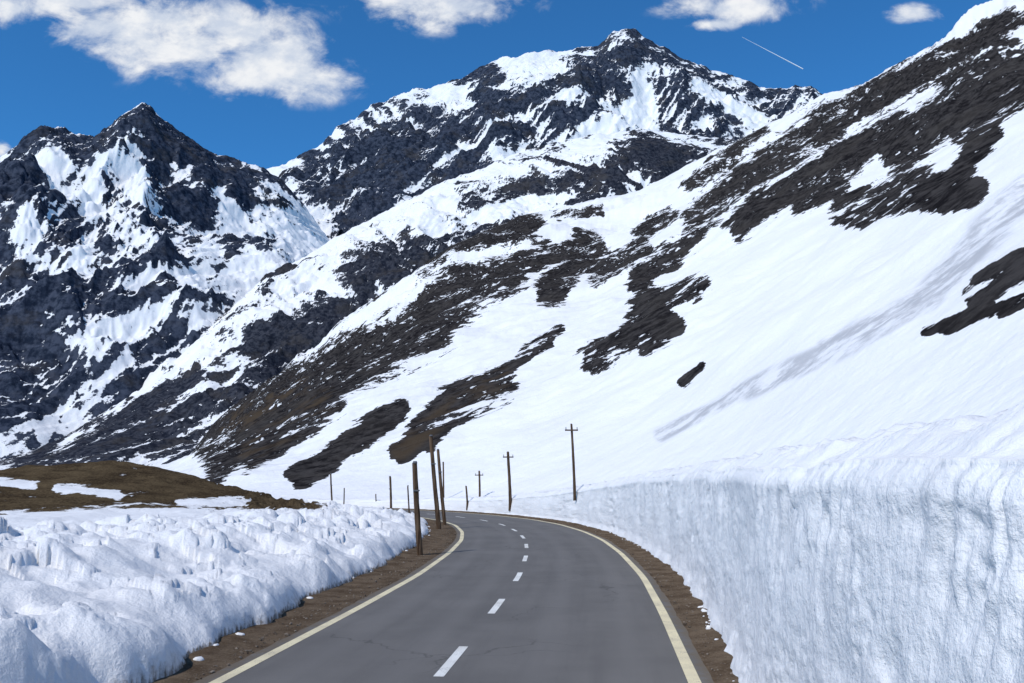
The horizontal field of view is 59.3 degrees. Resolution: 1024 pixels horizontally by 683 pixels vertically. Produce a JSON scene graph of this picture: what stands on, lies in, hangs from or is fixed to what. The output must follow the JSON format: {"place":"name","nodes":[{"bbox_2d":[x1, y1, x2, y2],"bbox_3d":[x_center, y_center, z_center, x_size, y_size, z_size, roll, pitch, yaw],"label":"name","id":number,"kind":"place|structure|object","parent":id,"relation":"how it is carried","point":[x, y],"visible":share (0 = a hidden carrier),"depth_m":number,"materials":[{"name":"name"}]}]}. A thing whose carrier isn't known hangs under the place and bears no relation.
{"place":"outdoors","nodes":[
{"label":"outdoors","id":0,"kind":"place"},
{"bbox_2d":[0,102,328,459],"bbox_3d":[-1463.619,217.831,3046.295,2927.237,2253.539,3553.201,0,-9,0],"label":"mountain","id":1,"kind":"structure","parent":0,"point":[140,242],"depth_m":2105.69,"materials":[{"name":"white snow"}]},
{"bbox_2d":[0,460,428,682],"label":"snow bank","id":2,"kind":"structure","parent":0,"point":[112,571],"depth_m":19.70,"materials":[{"name":"white snow"}]},
{"bbox_2d":[330,473,332,499],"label":"snow pole","id":3,"kind":"object","parent":2,"relation":"on","point":[331,485],"visible":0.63,"depth_m":65.11,"materials":[{"name":"brown wood"}]},
{"bbox_2d":[389,476,391,508],"bbox_3d":[-8.244,10.816,61.069,0.277,3.347,0.218,0,-9,0],"label":"snow pole","id":4,"kind":"object","parent":2,"relation":"on","point":[390,484],"visible":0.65,"depth_m":61.09,"materials":[{"name":"brown wood"}]},
{"bbox_2d":[407,485,409,512],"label":"snow pole","id":5,"kind":"object","parent":2,"relation":"on","point":[408,499],"visible":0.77,"depth_m":66.93,"materials":[{"name":"brown wood"}]},
{"bbox_2d":[152,519,456,682],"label":"road verge","id":6,"kind":"structure","parent":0,"point":[222,652],"depth_m":18.46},
{"bbox_2d":[412,461,422,554],"bbox_3d":[-3.448,6.398,32.900,0.480,4.019,0.245,-1,-9,7],"label":"snow pole","id":7,"kind":"object","parent":6,"relation":"on","point":[419,546],"visible":0.87,"depth_m":32.86,"materials":[{"name":"brown wood"}]},
{"bbox_2d":[429,435,440,528],"bbox_3d":[-4.290,8.162,50.337,0.792,5.869,0.299,0,-9,0],"label":"wooden pole","id":8,"kind":"object","parent":6,"relation":"on","point":[436,504],"visible":0.88,"depth_m":50.27,"materials":[{"name":"brown wood"}]},
{"bbox_2d":[437,449,445,524],"bbox_3d":[-4.321,9.185,55.242,0.680,5.158,0.275,0,-9,0],"label":"wooden pole","id":9,"kind":"object","parent":6,"relation":"on","point":[441,491],"visible":0.89,"depth_m":55.20,"materials":[{"name":"brown wood"}]},
{"bbox_2d":[193,526,733,680],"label":"snow lumps","id":10,"kind":"object","parent":6,"relation":"on","point":[200,658],"visible":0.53,"depth_m":16.29,"materials":[{"name":"white snow"}]},
{"bbox_2d":[0,128,734,469],"bbox_3d":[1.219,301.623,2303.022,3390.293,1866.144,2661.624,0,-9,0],"label":"mountain spur","id":11,"kind":"structure","parent":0,"point":[274,322],"depth_m":1818.28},
{"bbox_2d":[442,462,444,497],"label":"snow pole","id":12,"kind":"object","parent":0,"point":[443,478],"visible":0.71,"depth_m":93.36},
{"bbox_2d":[193,509,713,682],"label":"road","id":13,"kind":"structure","parent":0,"point":[577,606],"depth_m":16.90,"materials":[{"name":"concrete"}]},
{"bbox_2d":[209,510,701,682],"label":"road markings","id":14,"kind":"object","parent":13,"relation":"on","point":[690,672],"visible":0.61,"depth_m":16.64,"materials":[{"name":"paint"}]},
{"bbox_2d":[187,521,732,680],"bbox_3d":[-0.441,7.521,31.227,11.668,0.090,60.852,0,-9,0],"label":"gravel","id":15,"kind":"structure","parent":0,"point":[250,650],"depth_m":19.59,"materials":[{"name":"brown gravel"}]},
{"bbox_2d":[0,0,991,168],"label":"sky","id":16,"kind":"structure","parent":0,"point":[261,83],"materials":[{"name":"blue"}]},
{"bbox_2d":[267,28,822,239],"bbox_3d":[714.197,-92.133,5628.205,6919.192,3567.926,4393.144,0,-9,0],"label":"mountain summit","id":17,"kind":"structure","parent":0,"point":[372,161],"depth_m":4566.15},
{"bbox_2d":[387,508,738,682],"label":"road verge","id":18,"kind":"structure","parent":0,"point":[716,657],"depth_m":19.87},
{"bbox_2d":[465,486,467,509],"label":"snow pole","id":19,"kind":"object","parent":18,"relation":"on","point":[466,498],"visible":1,"depth_m":77.28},
{"bbox_2d":[155,0,1023,499],"bbox_3d":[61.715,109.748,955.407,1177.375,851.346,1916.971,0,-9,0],"label":"mountain hillside","id":20,"kind":"structure","parent":0,"point":[847,264],"depth_m":146.03,"materials":[{"name":"white snow"}]},
{"bbox_2d":[475,471,482,496],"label":"utility pole","id":21,"kind":"object","parent":20,"relation":"on","point":[479,475],"visible":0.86,"depth_m":88.35,"materials":[{"name":"brown wood"}]},
{"bbox_2d":[287,401,1023,682],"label":"snow wall","id":22,"kind":"structure","parent":20,"relation":"on","point":[894,553],"depth_m":7.19,"materials":[{"name":"white snow"}]},
{"bbox_2d":[503,452,512,510],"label":"utility pole","id":23,"kind":"object","parent":22,"relation":"on","point":[508,457],"visible":1,"depth_m":70.56,"materials":[{"name":"brown wood"}]},
{"bbox_2d":[565,424,577,500],"bbox_3d":[3.813,7.678,57.480,0.840,4.890,0.283,0,-9,0],"label":"utility pole","id":24,"kind":"object","parent":22,"relation":"on","point":[573,467],"visible":1,"depth_m":57.46,"materials":[{"name":"brown wood"}]},
{"bbox_2d":[746,39,802,68],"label":"contrail","id":25,"kind":"object","parent":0,"point":[779,56],"visible":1,"depth_m":9565.38,"materials":[{"name":"white"}]}
]}

